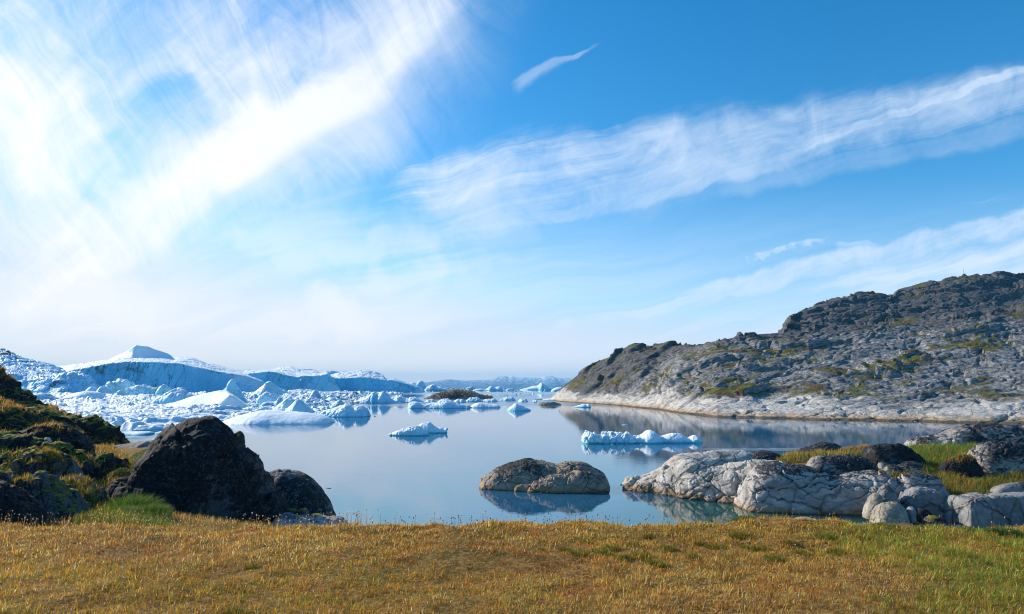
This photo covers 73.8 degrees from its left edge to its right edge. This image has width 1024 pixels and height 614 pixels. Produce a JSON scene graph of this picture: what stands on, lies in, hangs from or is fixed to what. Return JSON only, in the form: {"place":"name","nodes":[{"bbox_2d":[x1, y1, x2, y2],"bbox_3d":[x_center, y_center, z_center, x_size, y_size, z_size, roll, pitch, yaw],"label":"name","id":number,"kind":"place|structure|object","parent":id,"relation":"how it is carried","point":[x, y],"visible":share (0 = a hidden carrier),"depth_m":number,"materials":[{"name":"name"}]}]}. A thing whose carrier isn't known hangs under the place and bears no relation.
{"place":"outdoors","nodes":[
{"label":"outdoors","id":0,"kind":"place"},
{"bbox_2d":[41,442,285,533],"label":"slope grass","id":1,"kind":"structure","parent":0,"point":[94,510],"depth_m":14.01,"materials":[{"name":"plant"}]},
{"bbox_2d":[425,376,574,386],"bbox_3d":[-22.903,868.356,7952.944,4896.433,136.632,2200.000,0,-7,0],"label":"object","id":2,"kind":"structure","parent":0,"point":[513,381],"depth_m":7231.44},
{"bbox_2d":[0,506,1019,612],"bbox_3d":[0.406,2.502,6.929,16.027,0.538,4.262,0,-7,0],"label":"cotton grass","id":3,"kind":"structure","parent":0,"point":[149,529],"depth_m":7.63,"materials":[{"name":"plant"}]},
{"bbox_2d":[0,444,1023,613],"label":"ground","id":4,"kind":"structure","parent":0,"point":[461,555],"depth_m":6.11,"materials":[{"name":"plant"}]},
{"bbox_2d":[0,395,44,430],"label":"boulder","id":5,"kind":"object","parent":4,"relation":"on","point":[16,417],"visible":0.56,"depth_m":25.00,"materials":[{"name":"green plant"}]},
{"bbox_2d":[0,480,52,527],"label":"boulder","id":6,"kind":"object","parent":4,"relation":"on","point":[21,501],"visible":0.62,"depth_m":12.20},
{"bbox_2d":[9,445,83,478],"bbox_3d":[-12.483,4.410,18.342,1.379,1.466,2.183,0,-7,0],"label":"boulder","id":7,"kind":"object","parent":4,"relation":"on","point":[53,462],"visible":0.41,"depth_m":17.90,"materials":[{"name":"grey stone"}]},
{"bbox_2d":[8,470,91,523],"bbox_3d":[-9.666,4.088,14.469,1.444,1.300,2.103,0,-7,0],"label":"boulder","id":8,"kind":"object","parent":4,"relation":"on","point":[54,494],"visible":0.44,"depth_m":14.12,"materials":[{"name":"grey stone"}]},
{"bbox_2d":[0,471,13,481],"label":"stone","id":9,"kind":"object","parent":8,"relation":"on","point":[4,476],"visible":0.42,"depth_m":13.74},
{"bbox_2d":[23,405,84,432],"bbox_3d":[-18.315,4.544,26.988,2.407,1.426,2.918,0,-7,0],"label":"boulder","id":10,"kind":"object","parent":4,"relation":"on","point":[50,415],"visible":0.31,"depth_m":26.93,"materials":[{"name":"plant"}]},
{"bbox_2d":[0,428,109,483],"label":"rock slope","id":11,"kind":"structure","parent":4,"relation":"on","point":[14,445],"depth_m":19.63,"materials":[{"name":"green plant"}]},
{"bbox_2d":[19,420,95,456],"bbox_3d":[-16.162,4.653,23.614,2.539,1.503,3.326,0,-7,0],"label":"boulder","id":12,"kind":"object","parent":4,"relation":"on","point":[75,438],"visible":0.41,"depth_m":23.37,"materials":[{"name":"black stone"}]},
{"bbox_2d":[0,365,131,444],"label":"rock ridge","id":13,"kind":"object","parent":4,"relation":"on","point":[99,430],"visible":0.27,"depth_m":30.64,"materials":[{"name":"plant"}]},
{"bbox_2d":[60,473,112,505],"bbox_3d":[-10.051,4.490,16.169,1.372,1.204,1.986,0,-7,0],"label":"boulder","id":14,"kind":"object","parent":4,"relation":"on","point":[88,488],"visible":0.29,"depth_m":15.94,"materials":[{"name":"green stone"}]},
{"bbox_2d":[92,449,128,475],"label":"boulder","id":15,"kind":"object","parent":4,"relation":"on","point":[109,462],"visible":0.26,"depth_m":20.72,"materials":[{"name":"green stone"}]},
{"bbox_2d":[106,476,129,499],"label":"boulder","id":16,"kind":"object","parent":4,"relation":"on","point":[112,487],"visible":0.16,"depth_m":18.38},
{"bbox_2d":[99,504,139,512],"bbox_3d":[-8.176,4.243,14.221,0.980,0.302,1.016,-2,-7,15],"label":"tussock","id":17,"kind":"object","parent":4,"relation":"on","point":[127,507],"visible":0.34,"depth_m":14.20,"materials":[{"name":"green plant"}]},
{"bbox_2d":[108,468,131,476],"bbox_3d":[-11.557,4.894,20.170,0.680,0.292,0.662,0,-7,0],"label":"crowberry","id":18,"kind":"object","parent":4,"relation":"on","point":[121,472],"visible":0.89,"depth_m":20.07,"materials":[{"name":"green plant"}]},
{"bbox_2d":[95,490,170,507],"bbox_3d":[-8.731,4.528,15.796,1.764,0.524,1.702,0,-7,0],"label":"tussock","id":19,"kind":"object","parent":4,"relation":"on","point":[136,500],"visible":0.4,"depth_m":15.70,"materials":[{"name":"green plant"}]},
{"bbox_2d":[115,440,152,447],"bbox_3d":[-15.377,5.765,27.667,3.465,0.723,2.492,0,-7,0],"label":"rock slab","id":20,"kind":"object","parent":4,"relation":"on","point":[141,444],"visible":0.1,"depth_m":27.05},
{"bbox_2d":[127,449,146,468],"bbox_3d":[-12.400,5.228,23.143,2.095,0.795,4.652,0,-7,0],"label":"crowberry","id":21,"kind":"object","parent":4,"relation":"on","point":[136,455],"visible":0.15,"depth_m":22.81,"materials":[{"name":"green plant"}]},
{"bbox_2d":[135,501,175,515],"bbox_3d":[-7.754,4.326,14.598,1.129,0.336,1.090,-4,-8,31],"label":"tussock","id":22,"kind":"object","parent":4,"relation":"on","point":[156,507],"visible":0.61,"depth_m":14.54,"materials":[{"name":"green plant"}]},
{"bbox_2d":[111,415,288,527],"bbox_3d":[-7.979,4.421,17.754,4.538,3.236,3.557,0,-7,0],"label":"boulder","id":23,"kind":"object","parent":4,"relation":"on","point":[211,466],"visible":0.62,"depth_m":16.78,"materials":[{"name":"black stone"}]},
{"bbox_2d":[220,605,253,613],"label":"tussock","id":24,"kind":"object","parent":4,"relation":"on","point":[238,608],"visible":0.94,"depth_m":5.12,"materials":[{"name":"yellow plant"}]},
{"bbox_2d":[245,561,261,568],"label":"tussock","id":25,"kind":"object","parent":4,"relation":"on","point":[253,565],"visible":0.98,"depth_m":6.22,"materials":[{"name":"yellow plant"}]},
{"bbox_2d":[269,469,335,515],"bbox_3d":[-6.421,5.702,19.877,2.483,1.929,2.903,0,-7,0],"label":"boulder","id":26,"kind":"object","parent":4,"relation":"on","point":[300,489],"visible":0.29,"depth_m":19.45,"materials":[{"name":"stone"}]},
{"bbox_2d":[270,512,346,527],"bbox_3d":[-5.058,5.400,17.140,1.748,0.429,1.477,0,-7,0],"label":"rock slab","id":27,"kind":"object","parent":4,"relation":"on","point":[320,519],"visible":0.49,"depth_m":16.81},
{"bbox_2d":[295,508,309,514],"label":"stone","id":28,"kind":"object","parent":27,"relation":"on","point":[302,511],"visible":0.31,"depth_m":17.94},
{"bbox_2d":[567,547,590,556],"bbox_3d":[0.668,2.456,6.859,0.290,0.085,0.390,-3,-7,22],"label":"tussock","id":29,"kind":"object","parent":4,"relation":"on","point":[577,552],"visible":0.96,"depth_m":6.83,"materials":[{"name":"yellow plant"}]},
{"bbox_2d":[586,546,613,555],"bbox_3d":[0.902,2.497,6.965,0.378,0.102,0.269,-2,-7,18],"label":"tussock","id":30,"kind":"object","parent":4,"relation":"on","point":[603,551],"visible":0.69,"depth_m":6.96,"materials":[{"name":"green plant"}]},
{"bbox_2d":[601,543,623,551],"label":"tussock","id":31,"kind":"object","parent":4,"relation":"on","point":[614,548],"visible":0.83,"depth_m":7.18,"materials":[{"name":"green plant"}]},
{"bbox_2d":[614,552,630,560],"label":"tussock","id":32,"kind":"object","parent":4,"relation":"on","point":[622,556],"visible":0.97,"depth_m":6.70,"materials":[{"name":"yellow plant"}]},
{"bbox_2d":[629,551,654,558],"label":"tussock","id":33,"kind":"object","parent":4,"relation":"on","point":[639,555],"visible":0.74,"depth_m":6.83,"materials":[{"name":"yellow plant"}]},
{"bbox_2d":[643,556,666,567],"bbox_3d":[1.387,2.443,6.544,0.230,0.090,0.370,4,-8,-30],"label":"tussock","id":34,"kind":"object","parent":4,"relation":"on","point":[649,560],"visible":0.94,"depth_m":6.53,"materials":[{"name":"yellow plant"}]},
{"bbox_2d":[657,545,675,551],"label":"tussock","id":35,"kind":"object","parent":4,"relation":"on","point":[670,548],"visible":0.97,"depth_m":7.16,"materials":[{"name":"green plant"}]},
{"bbox_2d":[623,449,751,487],"bbox_3d":[14.265,13.027,54.376,10.835,3.315,4.533,0,-7,0],"label":"rock slab","id":36,"kind":"object","parent":4,"relation":"on","point":[714,458],"visible":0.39,"depth_m":53.67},
{"bbox_2d":[705,543,727,549],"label":"tussock","id":37,"kind":"object","parent":4,"relation":"on","point":[710,546],"visible":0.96,"depth_m":7.21,"materials":[{"name":"green plant"}]},
{"bbox_2d":[726,530,752,538],"bbox_3d":[2.534,2.521,7.586,0.368,0.097,0.246,1,-7,-9],"label":"tussock","id":38,"kind":"object","parent":4,"relation":"on","point":[740,533],"visible":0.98,"depth_m":7.57,"materials":[{"name":"green plant"}]},
{"bbox_2d":[729,515,754,521],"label":"grass tuft","id":39,"kind":"object","parent":4,"relation":"on","point":[739,517],"visible":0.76,"depth_m":8.34,"materials":[{"name":"green plant"}]},
{"bbox_2d":[750,545,775,551],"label":"tussock","id":40,"kind":"object","parent":4,"relation":"on","point":[760,548],"visible":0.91,"depth_m":7.05,"materials":[{"name":"green plant"}]},
{"bbox_2d":[750,450,783,459],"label":"boulder","id":41,"kind":"object","parent":4,"relation":"on","point":[764,454],"visible":0.33,"depth_m":53.27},
{"bbox_2d":[762,554,786,562],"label":"tussock","id":42,"kind":"object","parent":4,"relation":"on","point":[778,558],"visible":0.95,"depth_m":6.66,"materials":[{"name":"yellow plant"}]},
{"bbox_2d":[734,461,901,515],"bbox_3d":[20.142,12.087,45.073,10.459,3.634,4.665,-1,-7,10],"label":"rock slab","id":43,"kind":"object","parent":4,"relation":"on","point":[768,487],"visible":0.68,"depth_m":43.49,"materials":[{"name":"stone"}]},
{"bbox_2d":[806,454,877,474],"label":"boulder","id":44,"kind":"object","parent":43,"relation":"on","point":[834,464],"visible":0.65,"depth_m":45.17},
{"bbox_2d":[794,441,842,452],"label":"boulder","id":45,"kind":"object","parent":4,"relation":"on","point":[826,446],"visible":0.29,"depth_m":54.90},
{"bbox_2d":[814,531,835,540],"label":"tussock","id":46,"kind":"object","parent":4,"relation":"on","point":[821,535],"visible":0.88,"depth_m":7.51,"materials":[{"name":"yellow plant"}]},
{"bbox_2d":[825,545,846,555],"bbox_3d":[3.318,2.485,6.983,0.257,0.088,0.317,-3,-7,24],"label":"tussock","id":47,"kind":"object","parent":4,"relation":"on","point":[837,550],"visible":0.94,"depth_m":6.96,"materials":[{"name":"green plant"}]},
{"bbox_2d":[658,440,1023,529],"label":"shore grass","id":48,"kind":"structure","parent":4,"relation":"on","point":[933,455],"depth_m":48.96,"materials":[{"name":"plant"}]},
{"bbox_2d":[837,443,874,453],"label":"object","id":49,"kind":"object","parent":4,"relation":"on","point":[858,446],"visible":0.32,"depth_m":54.13,"materials":[{"name":"plant"}]},
{"bbox_2d":[862,492,882,518],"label":"boulder","id":50,"kind":"object","parent":4,"relation":"on","point":[874,499],"visible":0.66,"depth_m":40.96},
{"bbox_2d":[877,461,895,467],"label":"stone","id":51,"kind":"object","parent":4,"relation":"on","point":[881,464],"visible":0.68,"depth_m":48.08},
{"bbox_2d":[877,483,899,502],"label":"boulder","id":52,"kind":"object","parent":4,"relation":"on","point":[886,492],"visible":0.31,"depth_m":41.44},
{"bbox_2d":[869,501,910,524],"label":"boulder","id":53,"kind":"object","parent":4,"relation":"on","point":[890,511],"visible":0.87,"depth_m":39.75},
{"bbox_2d":[861,443,925,468],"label":"boulder","id":54,"kind":"object","parent":4,"relation":"on","point":[897,453],"visible":0.62,"depth_m":48.65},
{"bbox_2d":[874,522,922,530],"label":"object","id":55,"kind":"object","parent":4,"relation":"on","point":[885,524],"visible":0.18,"depth_m":8.09,"materials":[{"name":"green plant"}]},
{"bbox_2d":[880,461,925,475],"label":"boulder","id":56,"kind":"object","parent":4,"relation":"on","point":[911,466],"visible":0.61,"depth_m":47.29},
{"bbox_2d":[906,506,916,521],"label":"stone","id":57,"kind":"object","parent":4,"relation":"on","point":[911,512],"visible":0.72,"depth_m":40.01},
{"bbox_2d":[897,486,947,519],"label":"boulder","id":58,"kind":"object","parent":4,"relation":"on","point":[931,500],"visible":0.42,"depth_m":41.20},
{"bbox_2d":[896,472,949,495],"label":"boulder","id":59,"kind":"object","parent":4,"relation":"on","point":[908,480],"visible":0.46,"depth_m":42.49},
{"bbox_2d":[916,508,932,521],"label":"stone","id":60,"kind":"object","parent":4,"relation":"on","point":[923,512],"visible":0.66,"depth_m":39.79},
{"bbox_2d":[923,515,943,521],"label":"stone","id":61,"kind":"object","parent":4,"relation":"on","point":[931,518],"visible":0.98,"depth_m":37.26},
{"bbox_2d":[943,495,957,522],"bbox_3d":[26.789,12.155,41.130,1.924,1.708,1.572,0,-7,0],"label":"rock slab","id":62,"kind":"object","parent":4,"relation":"on","point":[948,510],"visible":0.4,"depth_m":40.62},
{"bbox_2d":[937,452,984,477],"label":"boulder","id":63,"kind":"object","parent":4,"relation":"on","point":[966,464],"visible":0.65,"depth_m":46.67,"materials":[{"name":"stone"}]},
{"bbox_2d":[904,423,1023,445],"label":"rock ridge","id":64,"kind":"object","parent":4,"relation":"on","point":[976,433],"visible":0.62,"depth_m":59.92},
{"bbox_2d":[951,492,1023,526],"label":"rock block","id":65,"kind":"object","parent":4,"relation":"on","point":[975,509],"visible":0.96,"depth_m":39.09,"materials":[{"name":"stone"}]},
{"bbox_2d":[967,440,1023,473],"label":"boulder","id":66,"kind":"object","parent":4,"relation":"on","point":[997,457],"visible":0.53,"depth_m":47.48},
{"bbox_2d":[969,527,1023,536],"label":"grass","id":67,"kind":"structure","parent":4,"relation":"on","point":[1003,530],"depth_m":7.89,"materials":[{"name":"green plant"}]},
{"bbox_2d":[990,481,1023,492],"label":"rock slab","id":68,"kind":"object","parent":4,"relation":"on","point":[1013,487],"visible":0.91,"depth_m":42.16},
{"bbox_2d":[0,0,1023,382],"label":"sky","id":69,"kind":"structure","parent":0,"point":[408,191],"materials":[{"name":"blue"}]},
{"bbox_2d":[121,387,1023,528],"bbox_3d":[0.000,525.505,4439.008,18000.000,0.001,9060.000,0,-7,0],"label":"sea","id":70,"kind":"structure","parent":0,"point":[352,465],"depth_m":87.19,"materials":[{"name":"liquid"}]},
{"bbox_2d":[0,348,78,393],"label":"iceberg","id":71,"kind":"object","parent":70,"relation":"on","point":[34,376],"visible":0.7,"depth_m":668.29,"materials":[{"name":"ice"}]},
{"bbox_2d":[35,393,60,400],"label":"iceberg","id":72,"kind":"object","parent":70,"relation":"on","point":[42,396],"visible":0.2,"depth_m":319.28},
{"bbox_2d":[57,371,100,391],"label":"iceberg","id":73,"kind":"object","parent":70,"relation":"on","point":[80,381],"visible":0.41,"depth_m":648.72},
{"bbox_2d":[62,391,106,399],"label":"iceberg","id":74,"kind":"object","parent":70,"relation":"on","point":[93,394],"visible":0.59,"depth_m":356.44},
{"bbox_2d":[96,386,114,394],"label":"iceberg","id":75,"kind":"object","parent":70,"relation":"on","point":[104,389],"visible":0.35,"depth_m":481.36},
{"bbox_2d":[105,379,134,392],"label":"iceberg","id":76,"kind":"object","parent":70,"relation":"on","point":[118,385],"visible":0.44,"depth_m":544.28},
{"bbox_2d":[122,431,154,434],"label":"ice floe","id":77,"kind":"object","parent":70,"relation":"on","point":[137,432],"visible":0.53,"depth_m":114.12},
{"bbox_2d":[125,384,158,394],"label":"iceberg","id":78,"kind":"object","parent":70,"relation":"on","point":[139,389],"visible":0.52,"depth_m":495.59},
{"bbox_2d":[58,345,264,392],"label":"iceberg","id":79,"kind":"object","parent":70,"relation":"on","point":[142,365],"visible":0.77,"depth_m":806.20,"materials":[{"name":"ice"}]},
{"bbox_2d":[155,384,170,395],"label":"iceberg","id":80,"kind":"object","parent":70,"relation":"on","point":[162,389],"visible":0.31,"depth_m":471.67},
{"bbox_2d":[150,387,195,403],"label":"iceberg","id":81,"kind":"object","parent":70,"relation":"on","point":[176,395],"visible":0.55,"depth_m":283.37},
{"bbox_2d":[164,390,250,407],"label":"iceberg","id":82,"kind":"object","parent":70,"relation":"on","point":[223,397],"visible":0.41,"depth_m":238.00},
{"bbox_2d":[34,391,402,430],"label":"pack ice","id":83,"kind":"structure","parent":70,"relation":"on","point":[144,414],"depth_m":218.46,"materials":[{"name":"ice"}]},
{"bbox_2d":[224,379,246,401],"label":"iceberg","id":84,"kind":"object","parent":70,"relation":"on","point":[233,388],"visible":0.38,"depth_m":298.83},
{"bbox_2d":[256,391,279,403],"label":"iceberg","id":85,"kind":"object","parent":70,"relation":"on","point":[266,396],"visible":0.45,"depth_m":275.68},
{"bbox_2d":[251,381,288,395],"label":"iceberg","id":86,"kind":"object","parent":70,"relation":"on","point":[270,386],"visible":0.48,"depth_m":482.79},
{"bbox_2d":[260,397,282,406],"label":"ice block","id":87,"kind":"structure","parent":70,"relation":"on","point":[275,403],"depth_m":242.95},
{"bbox_2d":[222,410,334,424],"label":"iceberg","id":88,"kind":"object","parent":70,"relation":"on","point":[263,417],"visible":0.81,"depth_m":147.69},
{"bbox_2d":[272,398,294,409],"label":"iceberg","id":89,"kind":"object","parent":70,"relation":"on","point":[286,403],"visible":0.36,"depth_m":218.30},
{"bbox_2d":[241,366,341,391],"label":"iceberg","id":90,"kind":"object","parent":70,"relation":"on","point":[286,378],"visible":0.59,"depth_m":845.23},
{"bbox_2d":[285,399,313,411],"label":"iceberg","id":91,"kind":"object","parent":70,"relation":"on","point":[298,405],"visible":0.53,"depth_m":197.06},
{"bbox_2d":[309,390,321,398],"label":"iceberg","id":92,"kind":"object","parent":70,"relation":"on","point":[315,394],"visible":0.34,"depth_m":335.17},
{"bbox_2d":[288,389,345,394],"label":"iceberg","id":93,"kind":"object","parent":70,"relation":"on","point":[297,391],"visible":0.27,"depth_m":504.14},
{"bbox_2d":[330,400,344,407],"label":"iceberg","id":94,"kind":"object","parent":70,"relation":"on","point":[337,403],"visible":0.33,"depth_m":234.91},
{"bbox_2d":[315,403,370,416],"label":"iceberg","id":95,"kind":"object","parent":70,"relation":"on","point":[346,410],"visible":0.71,"depth_m":181.23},
{"bbox_2d":[354,391,398,402],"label":"ice floe","id":96,"kind":"object","parent":70,"relation":"on","point":[380,397],"visible":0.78,"depth_m":326.75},
{"bbox_2d":[331,370,424,391],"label":"iceberg","id":97,"kind":"object","parent":70,"relation":"on","point":[362,380],"visible":0.83,"depth_m":937.62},
{"bbox_2d":[393,396,422,402],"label":"ice floe","id":98,"kind":"object","parent":70,"relation":"on","point":[401,399],"visible":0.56,"depth_m":342.93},
{"bbox_2d":[388,426,428,435],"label":"ice floe","id":99,"kind":"object","parent":70,"relation":"on","point":[414,431],"visible":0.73,"depth_m":111.44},
{"bbox_2d":[419,422,447,433],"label":"ice floe","id":100,"kind":"object","parent":70,"relation":"on","point":[429,427],"visible":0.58,"depth_m":117.53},
{"bbox_2d":[424,384,448,390],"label":"iceberg","id":101,"kind":"object","parent":70,"relation":"on","point":[432,387],"visible":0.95,"depth_m":1344.84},
{"bbox_2d":[408,400,470,407],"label":"iceberg","id":102,"kind":"object","parent":70,"relation":"on","point":[442,404],"visible":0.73,"depth_m":253.11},
{"bbox_2d":[424,388,492,398],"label":"rock island","id":103,"kind":"object","parent":70,"relation":"on","point":[457,393],"visible":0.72,"depth_m":440.50,"materials":[{"name":"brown stone"}]},
{"bbox_2d":[466,397,481,401],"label":"ice floe","id":104,"kind":"object","parent":70,"relation":"on","point":[474,399],"visible":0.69,"depth_m":355.06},
{"bbox_2d":[470,402,500,407],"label":"iceberg","id":105,"kind":"object","parent":70,"relation":"on","point":[480,405],"visible":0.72,"depth_m":257.43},
{"bbox_2d":[485,386,502,390],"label":"iceberg","id":106,"kind":"object","parent":70,"relation":"on","point":[492,388],"visible":0.87,"depth_m":1340.85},
{"bbox_2d":[507,403,530,410],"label":"iceberg","id":107,"kind":"object","parent":70,"relation":"on","point":[516,407],"visible":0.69,"depth_m":225.92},
{"bbox_2d":[514,483,531,491],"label":"rock","id":108,"kind":"object","parent":70,"relation":"in","point":[524,487],"visible":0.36,"depth_m":52.27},
{"bbox_2d":[520,383,553,389],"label":"iceberg","id":109,"kind":"object","parent":70,"relation":"on","point":[541,386],"visible":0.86,"depth_m":1577.68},
{"bbox_2d":[479,458,609,490],"bbox_3d":[2.541,13.610,54.815,10.468,2.860,4.822,0,-7,0],"label":"rock island","id":110,"kind":"object","parent":70,"relation":"on","point":[509,476],"visible":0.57,"depth_m":53.53,"materials":[{"name":"stone"}]},
{"bbox_2d":[527,469,609,493],"bbox_3d":[4.325,13.644,52.740,6.488,2.113,3.002,0,-7,0],"label":"rock","id":111,"kind":"object","parent":70,"relation":"in","point":[577,481],"visible":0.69,"depth_m":51.73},
{"bbox_2d":[581,430,645,443],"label":"ice floe","id":112,"kind":"object","parent":70,"relation":"on","point":[606,437],"visible":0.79,"depth_m":96.31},
{"bbox_2d":[636,430,662,443],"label":"ice floe","id":113,"kind":"object","parent":70,"relation":"on","point":[649,436],"visible":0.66,"depth_m":96.49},
{"bbox_2d":[660,433,701,442],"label":"ice floe","id":114,"kind":"object","parent":70,"relation":"on","point":[673,438],"visible":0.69,"depth_m":97.17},
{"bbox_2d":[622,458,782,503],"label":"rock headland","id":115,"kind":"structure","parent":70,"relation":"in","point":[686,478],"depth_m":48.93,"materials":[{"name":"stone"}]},
{"bbox_2d":[535,271,1023,423],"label":"hill","id":116,"kind":"structure","parent":0,"point":[949,349],"depth_m":254.53,"materials":[{"name":"stone"}]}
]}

